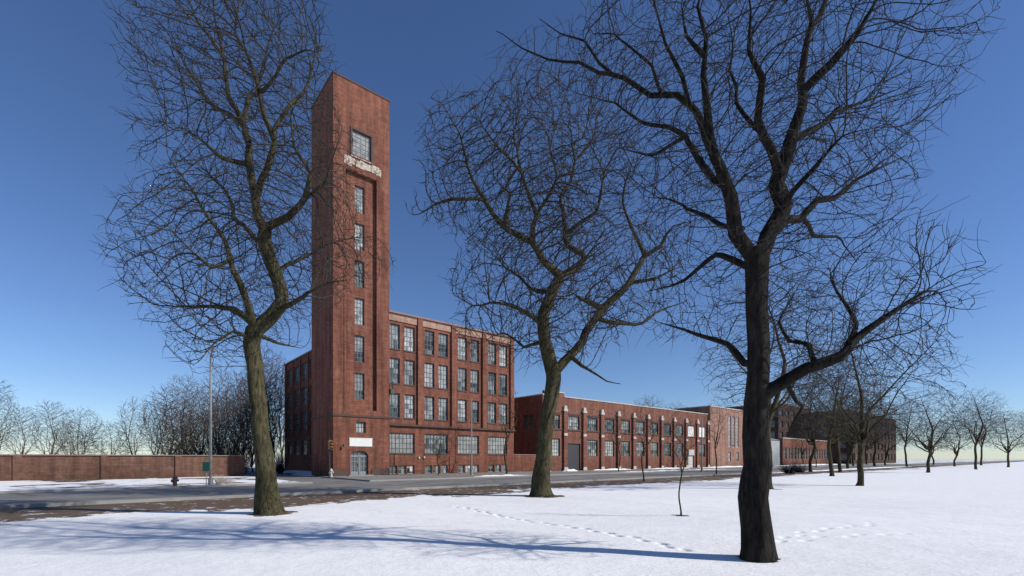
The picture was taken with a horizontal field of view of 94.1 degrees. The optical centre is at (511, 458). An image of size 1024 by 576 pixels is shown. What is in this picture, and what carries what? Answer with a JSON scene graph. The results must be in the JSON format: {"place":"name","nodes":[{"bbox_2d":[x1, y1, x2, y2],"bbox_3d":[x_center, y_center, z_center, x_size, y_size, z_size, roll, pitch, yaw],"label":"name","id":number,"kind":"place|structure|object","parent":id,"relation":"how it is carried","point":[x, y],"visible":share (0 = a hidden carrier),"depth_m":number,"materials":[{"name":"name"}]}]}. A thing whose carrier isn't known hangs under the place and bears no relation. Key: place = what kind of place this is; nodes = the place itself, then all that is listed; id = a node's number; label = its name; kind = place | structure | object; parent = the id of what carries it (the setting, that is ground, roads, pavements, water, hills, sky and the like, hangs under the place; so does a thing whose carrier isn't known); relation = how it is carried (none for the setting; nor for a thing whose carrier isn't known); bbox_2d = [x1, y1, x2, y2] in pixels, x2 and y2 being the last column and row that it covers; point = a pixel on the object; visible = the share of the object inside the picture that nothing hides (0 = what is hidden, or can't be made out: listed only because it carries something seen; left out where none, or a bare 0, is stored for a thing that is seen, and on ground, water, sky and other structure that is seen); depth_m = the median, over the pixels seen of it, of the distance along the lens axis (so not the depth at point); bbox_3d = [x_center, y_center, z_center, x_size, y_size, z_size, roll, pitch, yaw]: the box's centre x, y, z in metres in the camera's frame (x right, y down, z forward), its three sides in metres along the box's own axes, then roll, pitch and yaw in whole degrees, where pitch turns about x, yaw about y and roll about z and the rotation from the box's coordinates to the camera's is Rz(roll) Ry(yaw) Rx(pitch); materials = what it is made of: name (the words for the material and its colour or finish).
{"place":"outdoors","nodes":[
{"label":"outdoors","id":0,"kind":"place"},
{"bbox_2d":[0,454,244,480],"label":"brick boundary wall","id":1,"kind":"structure","parent":0,"point":[20,467],"depth_m":40.23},
{"bbox_2d":[245,471,368,482],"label":"side road","id":2,"kind":"structure","parent":0,"point":[296,478],"depth_m":38.73,"materials":[{"name":"asphalt"}]},
{"bbox_2d":[0,459,1023,575],"bbox_3d":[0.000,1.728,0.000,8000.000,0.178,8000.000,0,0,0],"label":"ground","id":3,"kind":"structure","parent":0,"point":[956,520],"depth_m":11.31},
{"bbox_2d":[0,380,22,450],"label":"bare tree","id":4,"kind":"object","parent":3,"relation":"on","point":[9,425],"visible":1,"depth_m":62.67,"materials":[{"name":"brown plant"}]},
{"bbox_2d":[1,405,42,453],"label":"bare tree","id":5,"kind":"object","parent":3,"relation":"on","point":[24,445],"visible":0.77,"depth_m":74.87,"materials":[{"name":"brown plant"}]},
{"bbox_2d":[24,400,74,455],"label":"bare tree","id":6,"kind":"object","parent":3,"relation":"on","point":[52,436],"visible":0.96,"depth_m":61.83,"materials":[{"name":"brown plant"}]},
{"bbox_2d":[47,422,89,453],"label":"bare tree","id":7,"kind":"object","parent":3,"relation":"on","point":[74,446],"visible":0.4,"depth_m":94.95,"materials":[{"name":"brown plant"}]},
{"bbox_2d":[50,408,105,454],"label":"bare tree","id":8,"kind":"object","parent":3,"relation":"on","point":[79,435],"visible":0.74,"depth_m":69.83,"materials":[{"name":"brown plant"}]},
{"bbox_2d":[81,421,137,454],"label":"bare tree","id":9,"kind":"object","parent":3,"relation":"on","point":[111,444],"visible":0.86,"depth_m":57.77,"materials":[{"name":"brown plant"}]},
{"bbox_2d":[0,483,252,490],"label":"snow bank","id":10,"kind":"structure","parent":3,"relation":"on","point":[86,487],"depth_m":25.80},
{"bbox_2d":[113,398,149,454],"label":"bare tree","id":11,"kind":"object","parent":3,"relation":"on","point":[126,438],"visible":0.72,"depth_m":64.71,"materials":[{"name":"brown plant"}]},
{"bbox_2d":[134,395,175,454],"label":"bare tree","id":12,"kind":"object","parent":3,"relation":"on","point":[143,417],"visible":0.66,"depth_m":59.74,"materials":[{"name":"brown plant"}]},
{"bbox_2d":[138,382,196,454],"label":"bare tree","id":13,"kind":"object","parent":3,"relation":"on","point":[172,427],"visible":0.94,"depth_m":57.82,"materials":[{"name":"brown plant"}]},
{"bbox_2d":[154,421,194,454],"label":"bare tree","id":14,"kind":"object","parent":3,"relation":"on","point":[174,441],"visible":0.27,"depth_m":63.91,"materials":[{"name":"brown plant"}]},
{"bbox_2d":[152,401,204,454],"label":"bare tree","id":15,"kind":"object","parent":3,"relation":"on","point":[182,428],"visible":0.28,"depth_m":69.66,"materials":[{"name":"brown plant"}]},
{"bbox_2d":[159,374,207,448],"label":"bare tree","id":16,"kind":"object","parent":3,"relation":"on","point":[187,389],"visible":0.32,"depth_m":94.60,"materials":[{"name":"brown plant"}]},
{"bbox_2d":[173,397,205,454],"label":"bare tree","id":17,"kind":"object","parent":3,"relation":"on","point":[195,430],"visible":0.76,"depth_m":59.97,"materials":[{"name":"brown plant"}]},
{"bbox_2d":[175,380,221,453],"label":"bare tree","id":18,"kind":"object","parent":3,"relation":"on","point":[202,398],"visible":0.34,"depth_m":71.62,"materials":[{"name":"brown plant"}]},
{"bbox_2d":[208,348,215,484],"bbox_3d":[-17.966,-2.425,28.529,0.280,8.250,1.296,0,0,-40],"label":"street lamp","id":19,"kind":"object","parent":3,"relation":"on","point":[210,480],"visible":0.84,"depth_m":28.86,"materials":[{"name":"metal"}]},
{"bbox_2d":[194,391,229,454],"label":"bare tree","id":20,"kind":"object","parent":3,"relation":"on","point":[202,415],"visible":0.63,"depth_m":61.70,"materials":[{"name":"brown plant"}]},
{"bbox_2d":[198,364,238,445],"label":"bare tree","id":21,"kind":"object","parent":3,"relation":"on","point":[218,386],"visible":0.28,"depth_m":99.72,"materials":[{"name":"brown plant"}]},
{"bbox_2d":[200,391,241,453],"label":"bare tree","id":22,"kind":"object","parent":3,"relation":"on","point":[222,420],"visible":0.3,"depth_m":67.76,"materials":[{"name":"brown plant"}]},
{"bbox_2d":[202,432,251,455],"bbox_3d":[-31.791,-0.746,53.316,7.240,4.911,6.306,0,0,44],"label":"bare shrub","id":23,"kind":"object","parent":3,"relation":"on","point":[235,451],"visible":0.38,"depth_m":52.92,"materials":[{"name":"brown plant"}]},
{"bbox_2d":[203,387,252,455],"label":"bare tree","id":24,"kind":"object","parent":3,"relation":"on","point":[223,416],"visible":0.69,"depth_m":57.70,"materials":[{"name":"brown plant"}]},
{"bbox_2d":[208,436,254,473],"bbox_3d":[-29.873,-0.448,52.268,6.145,4.316,5.619,0,0,-26],"label":"bare shrub","id":25,"kind":"object","parent":3,"relation":"on","point":[247,466],"visible":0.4,"depth_m":52.16,"materials":[{"name":"brown plant"}]},
{"bbox_2d":[217,370,250,454],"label":"bare tree","id":26,"kind":"object","parent":3,"relation":"on","point":[236,402],"visible":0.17,"depth_m":85.69,"materials":[{"name":"brown plant"}]},
{"bbox_2d":[89,0,394,514],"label":"bare tree","id":27,"kind":"object","parent":3,"relation":"on","point":[267,499],"visible":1,"depth_m":14.23,"materials":[{"name":"brown plant"}]},
{"bbox_2d":[218,368,266,454],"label":"bare tree","id":28,"kind":"object","parent":3,"relation":"on","point":[237,401],"visible":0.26,"depth_m":71.26,"materials":[{"name":"brown plant"}]},
{"bbox_2d":[223,391,282,471],"bbox_3d":[-33.637,-3.952,62.150,7.329,11.442,6.948,0,0,-35],"label":"bare tree","id":29,"kind":"object","parent":3,"relation":"on","point":[274,437],"visible":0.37,"depth_m":61.73,"materials":[{"name":"brown plant"}]},
{"bbox_2d":[233,359,285,444],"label":"bare tree","id":30,"kind":"object","parent":3,"relation":"on","point":[274,402],"visible":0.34,"depth_m":67.88,"materials":[{"name":"brown plant"}]},
{"bbox_2d":[240,345,285,441],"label":"bare tree","id":31,"kind":"object","parent":3,"relation":"on","point":[277,377],"visible":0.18,"depth_m":78.09,"materials":[{"name":"brown plant"}]},
{"bbox_2d":[262,348,287,456],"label":"bare tree","id":32,"kind":"object","parent":3,"relation":"on","point":[280,409],"visible":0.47,"depth_m":73.93,"materials":[{"name":"brown plant"}]},
{"bbox_2d":[264,354,289,463],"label":"bare tree","id":33,"kind":"object","parent":3,"relation":"on","point":[279,445],"visible":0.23,"depth_m":97.72,"materials":[{"name":"brown plant"}]},
{"bbox_2d":[274,448,295,473],"bbox_3d":[-26.665,0.115,54.238,4.146,3.189,4.352,0,0,31],"label":"bare shrub","id":34,"kind":"object","parent":3,"relation":"on","point":[280,468],"visible":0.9,"depth_m":54.13,"materials":[{"name":"brown plant"}]},
{"bbox_2d":[311,71,389,475],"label":"brick tower","id":35,"kind":"structure","parent":3,"relation":"on","point":[350,418],"depth_m":45.45,"materials":[{"name":"brick"}]},
{"bbox_2d":[351,451,366,474],"bbox_3d":[-14.547,0.400,45.167,1.720,2.400,0.140,0,0,-40],"label":"door","id":36,"kind":"structure","parent":35,"relation":"in","point":[358,458],"depth_m":45.22,"materials":[{"name":"grey glass"}]},
{"bbox_2d":[355,186,363,213],"bbox_3d":[-14.622,-24.650,45.463,0.950,2.500,0.090,0,0,-40],"label":"window","id":37,"kind":"structure","parent":35,"relation":"in","point":[361,192],"depth_m":45.52,"materials":[{"name":"glass"}]},
{"bbox_2d":[355,223,363,250],"bbox_3d":[-14.622,-21.100,45.463,0.950,2.500,0.090,0,0,-40],"label":"window","id":38,"kind":"structure","parent":35,"relation":"in","point":[357,227],"depth_m":45.51,"materials":[{"name":"glass"}]},
{"bbox_2d":[355,261,363,287],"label":"window","id":39,"kind":"structure","parent":35,"relation":"in","point":[359,278],"depth_m":45.51,"materials":[{"name":"glass"}]},
{"bbox_2d":[355,298,363,324],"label":"window","id":40,"kind":"structure","parent":35,"relation":"in","point":[359,303],"depth_m":45.51,"materials":[{"name":"glass"}]},
{"bbox_2d":[355,335,363,362],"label":"window","id":41,"kind":"structure","parent":35,"relation":"in","point":[359,340],"depth_m":45.51,"materials":[{"name":"glass"}]},
{"bbox_2d":[355,373,363,399],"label":"window","id":42,"kind":"structure","parent":35,"relation":"in","point":[359,378],"depth_m":45.52,"materials":[{"name":"glass"}]},
{"bbox_2d":[353,130,369,160],"bbox_3d":[-14.348,-29.700,45.278,1.840,2.300,0.090,0,0,-40],"label":"window","id":43,"kind":"structure","parent":35,"relation":"in","point":[361,148],"depth_m":45.31,"materials":[{"name":"glass"}]},
{"bbox_2d":[283,310,514,474],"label":"brick factory","id":44,"kind":"structure","parent":3,"relation":"on","point":[439,381],"depth_m":52.52,"materials":[{"name":"brick"}]},
{"bbox_2d":[390,324,398,348],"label":"window","id":45,"kind":"structure","parent":44,"relation":"in","point":[394,329],"depth_m":47.92,"materials":[{"name":"glass"}]},
{"bbox_2d":[390,358,398,382],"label":"window","id":46,"kind":"structure","parent":44,"relation":"in","point":[394,362],"depth_m":47.92,"materials":[{"name":"glass"}]},
{"bbox_2d":[390,393,398,416],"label":"window","id":47,"kind":"structure","parent":44,"relation":"in","point":[394,399],"depth_m":47.92,"materials":[{"name":"glass"}]},
{"bbox_2d":[390,433,413,452],"bbox_3d":[-11.259,-1.575,48.402,2.860,2.050,0.090,0,0,-40],"label":"window","id":48,"kind":"structure","parent":44,"relation":"in","point":[399,442],"depth_m":48.43,"materials":[{"name":"glass"}]},
{"bbox_2d":[404,326,413,351],"bbox_3d":[-10.611,-12.260,48.956,1.180,2.480,0.090,0,0,-40],"label":"window","id":49,"kind":"structure","parent":44,"relation":"in","point":[408,332],"depth_m":48.94,"materials":[{"name":"glass"}]},
{"bbox_2d":[404,360,413,384],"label":"window","id":50,"kind":"structure","parent":44,"relation":"in","point":[408,365],"depth_m":48.95,"materials":[{"name":"glass"}]},
{"bbox_2d":[404,394,413,417],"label":"window","id":51,"kind":"structure","parent":44,"relation":"in","point":[408,399],"depth_m":48.94,"materials":[{"name":"glass"}]},
{"bbox_2d":[425,331,433,354],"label":"window","id":52,"kind":"structure","parent":44,"relation":"in","point":[429,336],"depth_m":50.54,"materials":[{"name":"glass"}]},
{"bbox_2d":[425,363,433,386],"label":"window","id":53,"kind":"structure","parent":44,"relation":"in","point":[429,368],"depth_m":50.54,"materials":[{"name":"glass"}]},
{"bbox_2d":[425,396,433,419],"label":"window","id":54,"kind":"structure","parent":44,"relation":"in","point":[429,401],"depth_m":50.54,"materials":[{"name":"glass"}]},
{"bbox_2d":[425,434,446,453],"bbox_3d":[-8.197,-1.575,51.006,2.860,2.050,0.090,0,0,-40],"label":"window","id":55,"kind":"structure","parent":44,"relation":"in","point":[427,450],"depth_m":51.01,"materials":[{"name":"glass"}]},
{"bbox_2d":[439,333,446,356],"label":"window","id":56,"kind":"structure","parent":44,"relation":"in","point":[442,337],"depth_m":51.60,"materials":[{"name":"glass"}]},
{"bbox_2d":[439,365,446,388],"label":"window","id":57,"kind":"structure","parent":44,"relation":"in","point":[442,369],"depth_m":51.60,"materials":[{"name":"glass"}]},
{"bbox_2d":[439,398,446,419],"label":"window","id":58,"kind":"structure","parent":44,"relation":"in","point":[442,401],"depth_m":51.60,"materials":[{"name":"glass"}]},
{"bbox_2d":[458,337,465,359],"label":"window","id":59,"kind":"structure","parent":44,"relation":"in","point":[462,356],"depth_m":53.19,"materials":[{"name":"glass"}]},
{"bbox_2d":[458,368,465,390],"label":"window","id":60,"kind":"structure","parent":44,"relation":"in","point":[461,371],"depth_m":53.21,"materials":[{"name":"glass"}]},
{"bbox_2d":[458,399,465,421],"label":"window","id":61,"kind":"structure","parent":44,"relation":"in","point":[461,403],"depth_m":53.19,"materials":[{"name":"glass"}]},
{"bbox_2d":[458,435,477,453],"bbox_3d":[-4.999,-1.575,53.722,2.860,2.050,0.090,0,0,-40],"label":"window","id":62,"kind":"structure","parent":44,"relation":"in","point":[464,442],"depth_m":53.71,"materials":[{"name":"glass"}]},
{"bbox_2d":[471,340,477,361],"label":"window","id":63,"kind":"structure","parent":44,"relation":"in","point":[474,357],"depth_m":54.34,"materials":[{"name":"glass"}]},
{"bbox_2d":[471,370,477,391],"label":"window","id":64,"kind":"structure","parent":44,"relation":"in","point":[474,373],"depth_m":54.34,"materials":[{"name":"glass"}]},
{"bbox_2d":[488,372,494,393],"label":"window","id":65,"kind":"structure","parent":44,"relation":"in","point":[491,376],"depth_m":55.93,"materials":[{"name":"glass"}]},
{"bbox_2d":[488,402,494,422],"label":"window","id":66,"kind":"structure","parent":44,"relation":"in","point":[491,414],"depth_m":55.93,"materials":[{"name":"glass"}]},
{"bbox_2d":[488,436,505,453],"bbox_3d":[-1.797,-1.575,56.452,2.860,2.050,0.090,0,0,-40],"label":"window","id":67,"kind":"structure","parent":44,"relation":"in","point":[495,444],"depth_m":56.43,"materials":[{"name":"glass"}]},
{"bbox_2d":[0,461,1011,508],"bbox_3d":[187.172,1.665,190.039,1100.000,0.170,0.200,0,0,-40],"label":"road kerb","id":68,"kind":"structure","parent":3,"relation":"on","point":[171,499],"depth_m":22.26,"materials":[{"name":"concrete"}]},
{"bbox_2d":[0,460,1015,493],"bbox_3d":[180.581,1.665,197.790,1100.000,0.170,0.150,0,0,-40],"label":"pavement kerb","id":69,"kind":"structure","parent":3,"relation":"on","point":[66,490],"depth_m":30.09,"materials":[{"name":"concrete"}]},
{"bbox_2d":[514,454,535,471],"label":"brick boundary wall","id":70,"kind":"structure","parent":3,"relation":"on","point":[524,462],"depth_m":59.24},
{"bbox_2d":[405,44,697,496],"bbox_3d":[2.115,-8.250,21.625,12.180,20.096,9.748,0,0,14],"label":"bare tree","id":71,"kind":"object","parent":3,"relation":"on","point":[540,478],"visible":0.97,"depth_m":21.03,"materials":[{"name":"brown plant"}]},
{"bbox_2d":[514,390,709,470],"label":"two storey factory","id":72,"kind":"structure","parent":3,"relation":"on","point":[582,434],"depth_m":69.81,"materials":[{"name":"brown brick"}]},
{"bbox_2d":[524,414,534,428],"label":"window","id":73,"kind":"structure","parent":72,"relation":"in","point":[529,420],"depth_m":63.18,"materials":[{"name":"metal"}]},
{"bbox_2d":[569,416,578,429],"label":"window","id":74,"kind":"structure","parent":72,"relation":"in","point":[573,420],"depth_m":65.10,"materials":[{"name":"glass"}]},
{"bbox_2d":[568,444,579,469],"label":"loading door","id":75,"kind":"structure","parent":72,"relation":"in","point":[573,449],"depth_m":65.14,"materials":[{"name":"metal"}]},
{"bbox_2d":[587,440,596,455],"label":"window","id":76,"kind":"structure","parent":72,"relation":"in","point":[591,444],"depth_m":67.54,"materials":[{"name":"glass"}]},
{"bbox_2d":[630,400,655,481],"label":"young tree","id":77,"kind":"object","parent":3,"relation":"on","point":[644,435],"visible":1,"depth_m":35.29,"materials":[{"name":"brown plant"}]},
{"bbox_2d":[664,407,699,515],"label":"young tree","id":78,"kind":"object","parent":3,"relation":"on","point":[681,467],"visible":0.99,"depth_m":14.04,"materials":[{"name":"brown plant"}]},
{"bbox_2d":[673,405,742,466],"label":"brick office block","id":79,"kind":"structure","parent":3,"relation":"on","point":[729,451],"depth_m":92.32,"materials":[{"name":"brick"}]},
{"bbox_2d":[703,394,729,473],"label":"young tree","id":80,"kind":"object","parent":3,"relation":"on","point":[715,446],"visible":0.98,"depth_m":48.87,"materials":[{"name":"brown plant"}]},
{"bbox_2d":[486,0,1005,561],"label":"bare tree","id":81,"kind":"object","parent":3,"relation":"on","point":[756,526],"visible":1,"depth_m":8.16,"materials":[{"name":"brown plant"}]},
{"bbox_2d":[726,403,808,438],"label":"distant factory","id":82,"kind":"structure","parent":3,"relation":"on","point":[774,429],"depth_m":156.72,"materials":[{"name":"brick"}]},
{"bbox_2d":[693,256,855,488],"bbox_3d":[14.406,-4.851,26.586,8.179,13.273,8.402,0,0,-23],"label":"bare tree","id":83,"kind":"object","parent":3,"relation":"on","point":[775,406],"visible":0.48,"depth_m":26.30,"materials":[{"name":"brown plant"}]},
{"bbox_2d":[771,439,779,465],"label":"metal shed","id":84,"kind":"structure","parent":3,"relation":"on","point":[775,444],"depth_m":113.20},
{"bbox_2d":[773,459,802,473],"bbox_3d":[31.523,0.876,54.174,3.244,1.671,3.078,0,0,24],"label":"bush","id":85,"kind":"object","parent":3,"relation":"on","point":[788,471],"visible":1,"depth_m":54.03,"materials":[{"name":"brown plant"}]},
{"bbox_2d":[776,437,827,464],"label":"factory","id":86,"kind":"structure","parent":3,"relation":"on","point":[789,452],"depth_m":121.42,"materials":[{"name":"brown brick"}]},
{"bbox_2d":[788,427,819,463],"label":"bare tree","id":87,"kind":"object","parent":3,"relation":"on","point":[802,450],"visible":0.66,"depth_m":119.83,"materials":[{"name":"brown plant"}]},
{"bbox_2d":[773,372,855,471],"bbox_3d":[38.981,-5.072,62.165,10.510,13.726,10.756,0,0,8],"label":"bare tree","id":88,"kind":"object","parent":3,"relation":"on","point":[811,436],"visible":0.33,"depth_m":61.75,"materials":[{"name":"brown plant"}]},
{"bbox_2d":[779,351,893,475],"bbox_3d":[31.004,-4.394,45.855,9.680,12.354,9.459,0,0,33],"label":"bare tree","id":89,"kind":"object","parent":3,"relation":"on","point":[829,453],"visible":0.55,"depth_m":45.78,"materials":[{"name":"brown plant"}]},
{"bbox_2d":[801,358,887,472],"bbox_3d":[39.926,-5.745,57.980,9.548,15.083,9.294,0,0,-16],"label":"bare tree","id":90,"kind":"object","parent":3,"relation":"on","point":[839,454],"visible":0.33,"depth_m":57.91,"materials":[{"name":"brown plant"}]},
{"bbox_2d":[796,410,895,463],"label":"distant factory","id":91,"kind":"structure","parent":3,"relation":"on","point":[880,456],"depth_m":162.46,"materials":[{"name":"brick"}]},
{"bbox_2d":[803,418,894,459],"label":"windows","id":92,"kind":"structure","parent":91,"relation":"in","point":[843,455],"depth_m":161.53,"materials":[{"name":"black glass"}]},
{"bbox_2d":[807,389,892,468],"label":"bare tree","id":93,"kind":"object","parent":3,"relation":"on","point":[848,446],"visible":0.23,"depth_m":74.64,"materials":[{"name":"brown plant"}]},
{"bbox_2d":[773,307,975,485],"bbox_3d":[21.872,-3.700,29.885,10.344,11.010,10.210,0,0,-36],"label":"bare tree","id":94,"kind":"object","parent":3,"relation":"on","point":[859,434],"visible":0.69,"depth_m":29.65,"materials":[{"name":"brown plant"}]},
{"bbox_2d":[854,395,908,465],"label":"bare tree","id":95,"kind":"object","parent":3,"relation":"on","point":[875,447],"visible":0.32,"depth_m":104.53,"materials":[{"name":"brown plant"}]},
{"bbox_2d":[864,423,912,464],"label":"bare tree","id":96,"kind":"object","parent":3,"relation":"on","point":[887,451],"visible":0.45,"depth_m":119.51,"materials":[{"name":"brown plant"}]},
{"bbox_2d":[883,398,931,466],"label":"bare tree","id":97,"kind":"object","parent":3,"relation":"on","point":[905,446],"visible":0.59,"depth_m":99.86,"materials":[{"name":"brown plant"}]},
{"bbox_2d":[879,389,980,472],"bbox_3d":[50.582,-3.416,57.919,9.799,10.431,9.672,0,0,-7],"label":"bare tree","id":98,"kind":"object","parent":3,"relation":"on","point":[930,444],"visible":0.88,"depth_m":57.86,"materials":[{"name":"brown plant"}]},
{"bbox_2d":[910,420,960,464],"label":"bare tree","id":99,"kind":"object","parent":3,"relation":"on","point":[935,441],"visible":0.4,"depth_m":129.88,"materials":[{"name":"brown plant"}]},
{"bbox_2d":[926,415,987,465],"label":"bare tree","id":100,"kind":"object","parent":3,"relation":"on","point":[954,449],"visible":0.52,"depth_m":104.73,"materials":[{"name":"brown plant"}]},
{"bbox_2d":[943,388,1014,468],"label":"bare tree","id":101,"kind":"object","parent":3,"relation":"on","point":[977,440],"visible":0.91,"depth_m":74.72,"materials":[{"name":"brown plant"}]},
{"bbox_2d":[956,401,1009,464],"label":"bare tree","id":102,"kind":"object","parent":3,"relation":"on","point":[981,457],"visible":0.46,"depth_m":119.72,"materials":[{"name":"brown plant"}]},
{"bbox_2d":[975,411,1023,466],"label":"bare tree","id":103,"kind":"object","parent":3,"relation":"on","point":[1007,449],"visible":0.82,"depth_m":95.10,"materials":[{"name":"brown plant"}]},
{"bbox_2d":[0,460,1023,504],"bbox_3d":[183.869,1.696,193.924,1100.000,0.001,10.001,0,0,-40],"label":"road","id":104,"kind":"structure","parent":0,"point":[38,497],"depth_m":28.02,"materials":[{"name":"asphalt"}]},
{"bbox_2d":[0,0,1023,458],"label":"sky","id":105,"kind":"structure","parent":0,"point":[71,342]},
{"bbox_2d":[321,464,879,480],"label":"pavement","id":106,"kind":"structure","parent":0,"point":[400,476],"depth_m":48.13,"materials":[{"name":"concrete"}]},
{"bbox_2d":[488,382,519,473],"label":"street tree","id":107,"kind":"object","parent":106,"relation":"on","point":[505,431],"visible":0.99,"depth_m":50.59,"materials":[{"name":"brown plant"}]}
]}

